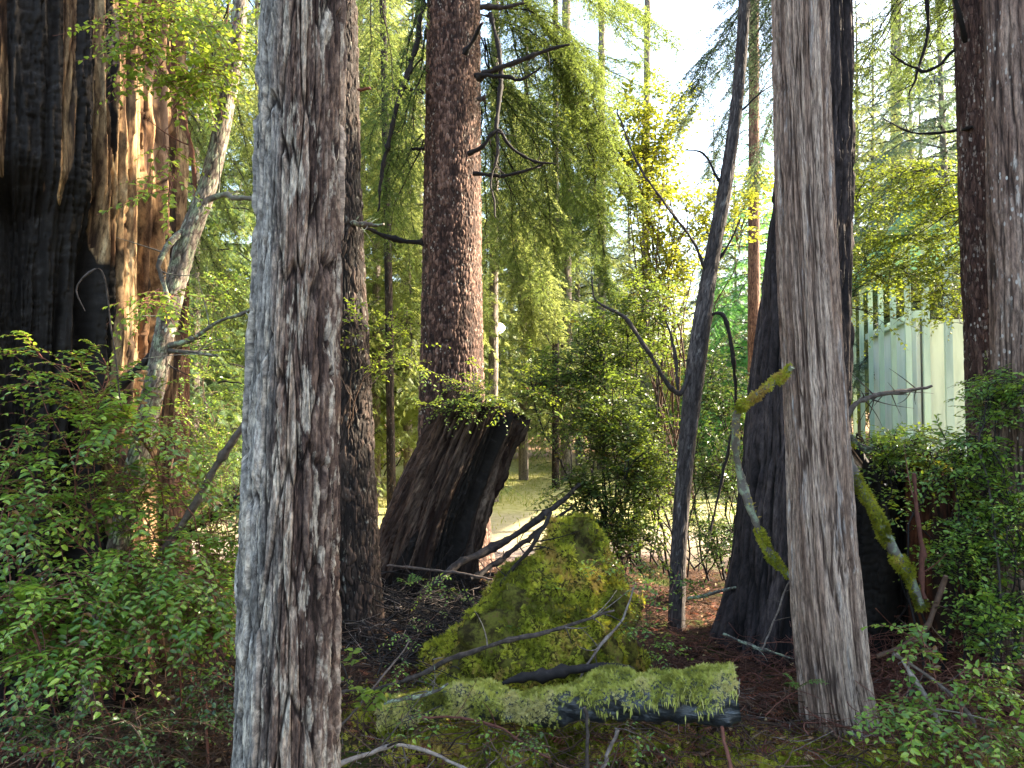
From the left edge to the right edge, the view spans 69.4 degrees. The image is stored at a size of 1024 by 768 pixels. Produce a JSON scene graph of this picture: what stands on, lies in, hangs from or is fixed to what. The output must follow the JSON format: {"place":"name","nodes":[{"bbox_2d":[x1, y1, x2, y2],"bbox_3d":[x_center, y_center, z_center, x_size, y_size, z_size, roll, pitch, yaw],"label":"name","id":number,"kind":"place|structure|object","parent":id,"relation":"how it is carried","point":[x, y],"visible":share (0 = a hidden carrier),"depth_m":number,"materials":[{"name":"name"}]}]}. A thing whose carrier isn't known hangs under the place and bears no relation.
{"place":"outdoors","nodes":[
{"label":"outdoors","id":0,"kind":"place"},
{"bbox_2d":[0,412,1023,767],"bbox_3d":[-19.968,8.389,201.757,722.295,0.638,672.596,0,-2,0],"label":"ground","id":1,"kind":"structure","parent":0,"point":[510,516],"depth_m":5.23,"materials":[{"name":"soil"}]},
{"bbox_2d":[0,0,189,735],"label":"burnt tree","id":2,"kind":"object","parent":1,"relation":"on","point":[68,164],"visible":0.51,"depth_m":4.07,"materials":[{"name":"brown wood"}]},
{"bbox_2d":[0,637,234,767],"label":"huckleberry bush","id":3,"kind":"object","parent":1,"relation":"on","point":[43,727],"visible":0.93,"depth_m":2.83,"materials":[{"name":"green plant"}]},
{"bbox_2d":[0,533,236,767],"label":"huckleberry bush","id":4,"kind":"object","parent":1,"relation":"on","point":[71,653],"visible":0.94,"depth_m":3.13,"materials":[{"name":"green plant"}]},
{"bbox_2d":[154,422,241,561],"bbox_3d":[-1.406,0.380,3.564,0.793,1.003,0.085,-1,-2,23],"label":"dead pole","id":5,"kind":"object","parent":4,"relation":"on","point":[222,456],"visible":0.45,"depth_m":3.60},
{"bbox_2d":[0,330,239,758],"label":"huckleberry bush","id":6,"kind":"object","parent":1,"relation":"on","point":[92,437],"visible":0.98,"depth_m":3.46,"materials":[{"name":"green plant"}]},
{"bbox_2d":[76,268,121,409],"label":"dry stalk","id":7,"kind":"object","parent":6,"relation":"on","point":[107,295],"visible":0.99,"depth_m":3.28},
{"bbox_2d":[54,0,259,714],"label":"leaning sapling","id":8,"kind":"object","parent":1,"relation":"on","point":[185,238],"visible":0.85,"depth_m":3.67,"materials":[{"name":"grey plant"}]},
{"bbox_2d":[99,347,208,408],"bbox_3d":[-1.895,-0.049,3.926,0.521,0.395,0.292,1,-2,-26],"label":"dead limb","id":9,"kind":"object","parent":8,"relation":"attached to","point":[126,383],"visible":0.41,"depth_m":3.89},
{"bbox_2d":[118,437,239,681],"bbox_3d":[-1.560,0.911,3.841,0.946,1.247,1.180,0,-2,0],"label":"huckleberry bush","id":10,"kind":"object","parent":1,"relation":"on","point":[210,542],"visible":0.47,"depth_m":3.75,"materials":[{"name":"green plant"}]},
{"bbox_2d":[162,495,239,546],"bbox_3d":[-1.700,0.779,4.392,0.724,0.403,0.131,0,-2,-7],"label":"dead pole","id":11,"kind":"object","parent":10,"relation":"on","point":[233,497],"visible":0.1,"depth_m":4.35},
{"bbox_2d":[1,618,371,767],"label":"brown dead twigs","id":12,"kind":"object","parent":1,"relation":"on","point":[174,738],"visible":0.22,"depth_m":3.48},
{"bbox_2d":[171,259,249,583],"bbox_3d":[-2.632,0.312,6.376,1.185,2.877,1.738,1,-2,-20],"label":"young hemlock bush","id":13,"kind":"object","parent":1,"relation":"on","point":[213,429],"visible":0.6,"depth_m":6.53,"materials":[{"name":"green plant"}]},
{"bbox_2d":[169,0,258,575],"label":"red cedar tree","id":14,"kind":"object","parent":1,"relation":"on","point":[174,511],"visible":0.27,"depth_m":7.73,"materials":[{"name":"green plant"}]},
{"bbox_2d":[186,0,257,530],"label":"conifer tree","id":15,"kind":"object","parent":1,"relation":"on","point":[234,254],"visible":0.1,"depth_m":9.46,"materials":[{"name":"plant"}]},
{"bbox_2d":[186,0,386,496],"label":"conifer tree","id":16,"kind":"object","parent":1,"relation":"on","point":[255,20],"visible":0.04,"depth_m":11.54,"materials":[{"name":"plant"}]},
{"bbox_2d":[187,0,385,496],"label":"conifer tree","id":17,"kind":"object","parent":1,"relation":"on","point":[249,2],"visible":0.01,"depth_m":13.74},
{"bbox_2d":[230,0,346,767],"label":"cedar tree","id":18,"kind":"object","parent":1,"relation":"on","point":[287,683],"visible":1,"depth_m":2.48,"materials":[{"name":"grey plant"}]},
{"bbox_2d":[188,0,413,651],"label":"hemlock tree","id":19,"kind":"object","parent":1,"relation":"on","point":[359,555],"visible":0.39,"depth_m":4.99,"materials":[{"name":"brown plant"}]},
{"bbox_2d":[340,296,460,427],"bbox_3d":[-0.819,-0.129,5.070,0.769,0.858,1.226,-1,-2,16],"label":"huckleberry bush","id":20,"kind":"object","parent":19,"relation":"attached to","point":[385,346],"visible":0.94,"depth_m":4.91,"materials":[{"name":"green plant"}]},
{"bbox_2d":[241,0,425,454],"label":"conifer tree","id":21,"kind":"object","parent":1,"relation":"on","point":[393,266],"visible":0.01,"depth_m":15.64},
{"bbox_2d":[341,647,392,744],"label":"salal seedling","id":22,"kind":"object","parent":1,"relation":"on","point":[368,692],"visible":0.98,"depth_m":3.17,"materials":[{"name":"green plant"}]},
{"bbox_2d":[342,640,409,725],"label":"fallen branch","id":23,"kind":"object","parent":1,"relation":"on","point":[372,688],"visible":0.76,"depth_m":3.37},
{"bbox_2d":[379,0,395,506],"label":"hemlock tree","id":24,"kind":"object","parent":1,"relation":"on","point":[390,445],"visible":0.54,"depth_m":11.48,"materials":[{"name":"brown plant"}]},
{"bbox_2d":[356,0,425,495],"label":"hemlock tree","id":25,"kind":"object","parent":1,"relation":"on","point":[406,296],"visible":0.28,"depth_m":12.71,"materials":[{"name":"plant"}]},
{"bbox_2d":[364,3,424,463],"bbox_3d":[-4.153,-5.442,22.141,6.843,16.447,7.650,0,-2,6],"label":"conifer tree","id":26,"kind":"object","parent":1,"relation":"on","point":[391,190],"depth_m":22.03,"materials":[{"name":"green plant"}]},
{"bbox_2d":[377,573,478,693],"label":"huckleberry bush","id":27,"kind":"object","parent":1,"relation":"on","point":[404,635],"visible":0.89,"depth_m":4.16,"materials":[{"name":"green plant"}]},
{"bbox_2d":[340,544,529,695],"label":"dead twigs","id":28,"kind":"object","parent":1,"relation":"on","point":[401,614],"visible":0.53,"depth_m":4.86,"materials":[{"name":"wood"}]},
{"bbox_2d":[387,551,492,579],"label":"fallen branch","id":29,"kind":"object","parent":28,"relation":"on","point":[427,569],"visible":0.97,"depth_m":5.50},
{"bbox_2d":[417,482,580,596],"bbox_3d":[-0.033,1.181,5.726,1.494,0.757,0.225,1,-2,-30],"label":"fallen branch","id":30,"kind":"object","parent":28,"relation":"on","point":[490,548],"visible":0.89,"depth_m":5.74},
{"bbox_2d":[469,505,573,582],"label":"fallen branch","id":31,"kind":"object","parent":28,"relation":"on","point":[503,558],"visible":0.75,"depth_m":5.65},
{"bbox_2d":[359,0,540,505],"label":"conifer tree","id":32,"kind":"object","parent":1,"relation":"on","point":[406,432],"visible":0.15,"depth_m":13.30,"materials":[{"name":"plant"}]},
{"bbox_2d":[379,381,530,613],"bbox_3d":[-0.621,1.074,6.273,1.557,2.225,1.098,0,-2,0],"label":"cut stump","id":33,"kind":"object","parent":1,"relation":"on","point":[447,490],"visible":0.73,"depth_m":5.99,"materials":[{"name":"brown wood"}]},
{"bbox_2d":[404,356,569,438],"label":"huckleberry bush","id":34,"kind":"object","parent":33,"relation":"on","point":[493,403],"visible":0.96,"depth_m":5.90,"materials":[{"name":"green plant"}]},
{"bbox_2d":[384,511,583,668],"bbox_3d":[-0.310,1.343,4.361,1.573,1.236,0.405,-1,-2,18],"label":"fallen branch","id":35,"kind":"object","parent":1,"relation":"on","point":[531,546],"visible":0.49,"depth_m":4.13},
{"bbox_2d":[0,587,1011,767],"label":"dead cedar fronds","id":36,"kind":"object","parent":1,"relation":"on","point":[658,757],"visible":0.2,"depth_m":3.55,"materials":[{"name":"plant"}]},
{"bbox_2d":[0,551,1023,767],"bbox_3d":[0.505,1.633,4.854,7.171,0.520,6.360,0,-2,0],"label":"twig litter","id":37,"kind":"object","parent":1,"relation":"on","point":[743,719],"visible":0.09,"depth_m":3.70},
{"bbox_2d":[600,729,619,767],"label":"fallen branch","id":38,"kind":"object","parent":37,"relation":"on","point":[610,746],"visible":0.95,"depth_m":2.94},
{"bbox_2d":[0,570,1023,767],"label":"fallen branches","id":39,"kind":"object","parent":1,"relation":"on","point":[676,745],"depth_m":3.67,"materials":[{"name":"wood"}]},
{"bbox_2d":[355,694,678,767],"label":"huckleberry bush","id":40,"kind":"object","parent":1,"relation":"on","point":[525,745],"visible":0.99,"depth_m":2.90,"materials":[{"name":"green plant"}]},
{"bbox_2d":[360,0,684,571],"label":"spruce tree","id":41,"kind":"object","parent":1,"relation":"on","point":[453,74],"visible":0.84,"depth_m":7.92,"materials":[{"name":"green plant"}]},
{"bbox_2d":[481,0,570,501],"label":"hemlock tree","id":42,"kind":"object","parent":1,"relation":"on","point":[492,326],"visible":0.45,"depth_m":12.12,"materials":[{"name":"plant"}]},
{"bbox_2d":[414,511,653,740],"bbox_3d":[0.162,1.300,4.090,1.518,1.118,1.134,1,-2,-22],"label":"mossy stump","id":43,"kind":"object","parent":1,"relation":"on","point":[523,599],"visible":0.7,"depth_m":3.96,"materials":[{"name":"plant"}]},
{"bbox_2d":[502,662,634,684],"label":"fallen branch","id":44,"kind":"object","parent":43,"relation":"on","point":[542,675],"visible":0.83,"depth_m":3.63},
{"bbox_2d":[576,587,633,678],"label":"fallen branch","id":45,"kind":"object","parent":43,"relation":"on","point":[603,641],"visible":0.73,"depth_m":3.77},
{"bbox_2d":[576,540,650,587],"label":"huckleberry bush","id":46,"kind":"object","parent":43,"relation":"on","point":[617,565],"visible":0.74,"depth_m":4.08,"materials":[{"name":"green plant"}]},
{"bbox_2d":[600,560,694,669],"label":"huckleberry bush","id":47,"kind":"object","parent":43,"relation":"on","point":[654,645],"visible":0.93,"depth_m":3.86,"materials":[{"name":"green plant"}]},
{"bbox_2d":[204,446,869,532],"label":"grass","id":48,"kind":"structure","parent":1,"relation":"on","point":[530,485],"depth_m":14.80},
{"bbox_2d":[481,56,594,459],"bbox_3d":[0.083,-4.021,24.043,6.320,13.587,5.653,0,-2,-9],"label":"conifer tree","id":49,"kind":"object","parent":1,"relation":"on","point":[507,297],"visible":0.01,"depth_m":23.83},
{"bbox_2d":[552,0,559,488],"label":"hemlock tree","id":50,"kind":"object","parent":1,"relation":"on","point":[555,468],"visible":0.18,"depth_m":14.96,"materials":[{"name":"brown plant"}]},
{"bbox_2d":[373,661,741,732],"bbox_3d":[0.150,1.452,3.387,1.723,0.496,0.328,-1,-2,17],"label":"mossy log","id":51,"kind":"object","parent":1,"relation":"on","point":[703,694],"visible":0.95,"depth_m":3.25,"materials":[{"name":"plant"}]},
{"bbox_2d":[383,662,447,704],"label":"fallen branch","id":52,"kind":"object","parent":51,"relation":"on","point":[433,691],"visible":0.91,"depth_m":3.35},
{"bbox_2d":[504,0,625,479],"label":"hemlock tree","id":53,"kind":"object","parent":1,"relation":"on","point":[608,282],"visible":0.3,"depth_m":15.32,"materials":[{"name":"plant"}]},
{"bbox_2d":[481,0,648,479],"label":"conifer tree","id":54,"kind":"object","parent":1,"relation":"on","point":[523,456],"visible":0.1,"depth_m":16.78,"materials":[{"name":"plant"}]},
{"bbox_2d":[501,72,670,468],"bbox_3d":[2.030,-3.412,21.146,5.058,12.157,5.654,-1,-2,20],"label":"conifer tree","id":55,"kind":"object","parent":1,"relation":"on","point":[578,292],"visible":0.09,"depth_m":20.84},
{"bbox_2d":[583,706,589,767],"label":"fallen branch","id":56,"kind":"object","parent":1,"relation":"on","point":[587,765],"visible":1,"depth_m":2.97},
{"bbox_2d":[597,1,605,469],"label":"hemlock tree","id":57,"kind":"object","parent":1,"relation":"on","point":[601,41],"visible":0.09,"depth_m":20.21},
{"bbox_2d":[490,257,713,578],"bbox_3d":[0.779,0.283,6.552,2.017,2.833,1.674,0,-2,0],"label":"huckleberry bush","id":58,"kind":"object","parent":1,"relation":"on","point":[640,473],"visible":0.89,"depth_m":6.39,"materials":[{"name":"green plant"}]},
{"bbox_2d":[572,63,638,445],"bbox_3d":[3.316,-5.152,30.331,4.283,16.242,4.178,1,-2,-36],"label":"conifer tree","id":59,"kind":"object","parent":1,"relation":"on","point":[616,217],"visible":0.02,"depth_m":30.10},
{"bbox_2d":[219,639,1023,767],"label":"scattered twigs","id":60,"kind":"object","parent":1,"relation":"on","point":[853,757],"visible":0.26,"depth_m":3.41,"materials":[{"name":"wood"}]},
{"bbox_2d":[585,124,671,438],"bbox_3d":[4.254,-3.400,27.191,4.498,12.458,4.491,-1,-2,32],"label":"conifer tree","id":61,"kind":"object","parent":1,"relation":"on","point":[628,236],"visible":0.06,"depth_m":27.01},
{"bbox_2d":[544,487,725,570],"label":"huckleberry bush","id":62,"kind":"object","parent":1,"relation":"on","point":[692,516],"visible":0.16,"depth_m":7.55,"materials":[{"name":"green plant"}]},
{"bbox_2d":[640,0,650,449],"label":"hemlock tree","id":63,"kind":"object","parent":1,"relation":"on","point":[648,52],"visible":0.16,"depth_m":24.26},
{"bbox_2d":[618,386,682,464],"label":"woodland bush","id":64,"kind":"object","parent":1,"relation":"on","point":[639,409],"visible":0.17,"depth_m":21.53,"materials":[{"name":"green plant"}]},
{"bbox_2d":[543,67,773,513],"bbox_3d":[1.909,-1.216,9.044,3.194,5.595,1.799,0,-2,0],"label":"vine maple bush","id":65,"kind":"object","parent":1,"relation":"on","point":[672,256],"visible":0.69,"depth_m":9.01,"materials":[{"name":"plant"}]},
{"bbox_2d":[341,591,998,767],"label":"brown cedar twigs","id":66,"kind":"object","parent":1,"relation":"on","point":[682,662],"visible":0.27,"depth_m":4.38,"materials":[{"name":"plant"}]},
{"bbox_2d":[569,0,771,631],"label":"tree","id":67,"kind":"object","parent":1,"relation":"on","point":[691,390],"visible":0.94,"depth_m":5.37,"materials":[{"name":"brown plant"}]},
{"bbox_2d":[629,553,715,611],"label":"huckleberry bush","id":68,"kind":"object","parent":1,"relation":"on","point":[647,571],"visible":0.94,"depth_m":4.80,"materials":[{"name":"green plant"}]},
{"bbox_2d":[649,251,696,428],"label":"conifer tree","id":69,"kind":"object","parent":1,"relation":"on","point":[684,329],"visible":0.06,"depth_m":34.09,"materials":[{"name":"green plant"}]},
{"bbox_2d":[340,676,1023,767],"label":"moss carpet","id":70,"kind":"object","parent":1,"relation":"on","point":[793,760],"visible":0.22,"depth_m":3.42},
{"bbox_2d":[341,669,466,767],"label":"fallen branch","id":71,"kind":"object","parent":70,"relation":"on","point":[382,747],"visible":0.93,"depth_m":2.93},
{"bbox_2d":[422,677,550,758],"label":"fallen branch","id":72,"kind":"object","parent":70,"relation":"on","point":[471,719],"visible":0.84,"depth_m":3.11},
{"bbox_2d":[653,384,726,451],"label":"woodland bush","id":73,"kind":"object","parent":1,"relation":"on","point":[678,421],"visible":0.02,"depth_m":19.69,"materials":[{"name":"green plant"}]},
{"bbox_2d":[664,335,749,582],"bbox_3d":[1.706,0.625,6.157,0.831,2.077,1.130,-2,-3,39],"label":"huckleberry bush","id":74,"kind":"object","parent":1,"relation":"on","point":[711,465],"visible":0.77,"depth_m":6.08,"materials":[{"name":"green plant"}]},
{"bbox_2d":[674,106,747,397],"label":"conifer tree","id":75,"kind":"object","parent":1,"relation":"on","point":[693,302],"visible":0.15,"depth_m":26.25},
{"bbox_2d":[658,156,765,447],"bbox_3d":[6.321,-2.279,21.009,3.690,8.867,4.124,2,-3,-38],"label":"conifer tree","id":76,"kind":"object","parent":1,"relation":"on","point":[731,257],"visible":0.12,"depth_m":21.07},
{"bbox_2d":[687,586,736,599],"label":"fallen branch","id":77,"kind":"object","parent":1,"relation":"on","point":[716,592],"visible":0.94,"depth_m":5.05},
{"bbox_2d":[720,726,732,767],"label":"fallen branch","id":78,"kind":"object","parent":1,"relation":"on","point":[726,748],"visible":1,"depth_m":2.95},
{"bbox_2d":[747,0,759,390],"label":"hemlock tree","id":79,"kind":"object","parent":1,"relation":"on","point":[753,303],"visible":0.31,"depth_m":13.02,"materials":[{"name":"brown plant"}]},
{"bbox_2d":[739,123,773,395],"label":"conifer tree","id":80,"kind":"object","parent":1,"relation":"on","point":[765,220],"visible":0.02,"depth_m":38.54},
{"bbox_2d":[667,109,854,468],"bbox_3d":[5.261,-1.998,15.992,3.992,8.581,3.570,-1,-2,26],"label":"conifer tree","id":81,"kind":"object","parent":1,"relation":"on","point":[736,310],"visible":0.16,"depth_m":16.04,"materials":[{"name":"plant"}]},
{"bbox_2d":[663,0,880,669],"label":"redcedar tree","id":82,"kind":"object","parent":1,"relation":"on","point":[756,579],"visible":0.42,"depth_m":4.99,"materials":[{"name":"brown wood"}]},
{"bbox_2d":[783,672,828,687],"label":"fern","id":83,"kind":"object","parent":1,"relation":"on","point":[796,684],"visible":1,"depth_m":3.41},
{"bbox_2d":[771,0,880,740],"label":"pale cedar tree","id":84,"kind":"object","parent":1,"relation":"on","point":[829,621],"visible":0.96,"depth_m":3.69,"materials":[{"name":"grey plant"}]},
{"bbox_2d":[730,363,794,579],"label":"mossy branch","id":85,"kind":"object","parent":84,"relation":"attached to","point":[743,405],"visible":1,"depth_m":3.93,"materials":[{"name":"plant"}]},
{"bbox_2d":[752,582,789,652],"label":"bare twig","id":86,"kind":"object","parent":84,"relation":"attached to","point":[780,603],"visible":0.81,"depth_m":3.86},
{"bbox_2d":[852,456,930,612],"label":"mossy branch","id":87,"kind":"object","parent":84,"relation":"attached to","point":[903,567],"visible":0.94,"depth_m":4.05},
{"bbox_2d":[876,575,954,658],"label":"bare twig","id":88,"kind":"object","parent":84,"relation":"attached to","point":[937,600],"visible":0.82,"depth_m":3.46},
{"bbox_2d":[639,571,1023,767],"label":"leaf litter","id":89,"kind":"object","parent":1,"relation":"on","point":[896,675],"visible":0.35,"depth_m":3.98,"materials":[{"name":"plant"}]},
{"bbox_2d":[723,632,793,661],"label":"fallen branch","id":90,"kind":"object","parent":89,"relation":"on","point":[751,645],"visible":0.98,"depth_m":4.24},
{"bbox_2d":[853,0,935,434],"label":"conifer tree","id":91,"kind":"object","parent":1,"relation":"on","point":[862,148],"visible":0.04,"depth_m":29.26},
{"bbox_2d":[890,0,901,211],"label":"hemlock tree","id":92,"kind":"object","parent":1,"relation":"on","point":[894,48],"visible":0.04,"depth_m":30.31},
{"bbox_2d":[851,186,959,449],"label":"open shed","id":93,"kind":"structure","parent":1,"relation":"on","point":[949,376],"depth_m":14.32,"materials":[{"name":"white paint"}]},
{"bbox_2d":[851,0,961,418],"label":"conifer tree","id":94,"kind":"object","parent":1,"relation":"on","point":[941,123],"visible":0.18,"depth_m":20.16,"materials":[{"name":"plant"}]},
{"bbox_2d":[851,0,961,428],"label":"conifer tree","id":95,"kind":"object","parent":1,"relation":"on","point":[881,129],"visible":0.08,"depth_m":24.31,"materials":[{"name":"plant"}]},
{"bbox_2d":[852,7,960,420],"bbox_3d":[13.428,-5.782,27.094,7.650,16.447,6.843,1,-2,-16],"label":"conifer tree","id":96,"kind":"object","parent":1,"relation":"on","point":[861,124],"visible":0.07,"depth_m":27.30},
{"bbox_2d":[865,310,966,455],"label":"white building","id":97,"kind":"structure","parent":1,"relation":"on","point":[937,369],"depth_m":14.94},
{"bbox_2d":[851,432,984,664],"bbox_3d":[2.635,1.167,4.976,1.017,1.666,0.993,0,-2,0],"label":"hollow stump","id":98,"kind":"object","parent":1,"relation":"on","point":[884,596],"visible":0.23,"depth_m":4.70,"materials":[{"name":"brown wood"}]},
{"bbox_2d":[847,368,933,435],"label":"gnarled branch","id":99,"kind":"object","parent":98,"relation":"on","point":[863,399],"visible":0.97,"depth_m":4.59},
{"bbox_2d":[850,434,954,472],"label":"mossy branch","id":100,"kind":"object","parent":98,"relation":"on","point":[864,448],"visible":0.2,"depth_m":4.66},
{"bbox_2d":[877,51,958,317],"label":"conifer tree","id":101,"kind":"object","parent":1,"relation":"on","point":[923,119],"depth_m":34.35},
{"bbox_2d":[851,0,992,620],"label":"red cedar tree","id":102,"kind":"object","parent":1,"relation":"on","point":[968,178],"visible":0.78,"depth_m":5.72,"materials":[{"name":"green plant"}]},
{"bbox_2d":[836,623,1023,767],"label":"huckleberry bush","id":103,"kind":"object","parent":1,"relation":"on","point":[907,715],"visible":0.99,"depth_m":3.01,"materials":[{"name":"green plant"}]},
{"bbox_2d":[851,351,1023,712],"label":"huckleberry bush","id":104,"kind":"object","parent":1,"relation":"on","point":[990,519],"visible":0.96,"depth_m":3.94,"materials":[{"name":"green plant"}]},
{"bbox_2d":[904,445,948,598],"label":"bare twig","id":105,"kind":"object","parent":104,"relation":"attached to","point":[922,559],"visible":1,"depth_m":3.77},
{"bbox_2d":[921,3,959,316],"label":"conifer tree","id":106,"kind":"object","parent":1,"relation":"on","point":[946,90],"visible":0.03,"depth_m":30.94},
{"bbox_2d":[896,652,995,761],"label":"bare twig","id":107,"kind":"object","parent":1,"relation":"on","point":[923,691],"visible":0.61,"depth_m":3.16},
{"bbox_2d":[892,652,976,727],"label":"bare twig","id":108,"kind":"object","parent":107,"relation":"on","point":[951,695],"visible":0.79,"depth_m":3.19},
{"bbox_2d":[983,0,1023,681],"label":"red cedar tree","id":109,"kind":"object","parent":1,"relation":"on","point":[1003,43],"visible":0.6,"depth_m":4.26,"materials":[{"name":"grey plant"}]},
{"bbox_2d":[186,0,955,409],"label":"sky","id":110,"kind":"structure","parent":0,"point":[684,17],"materials":[{"name":"white"}]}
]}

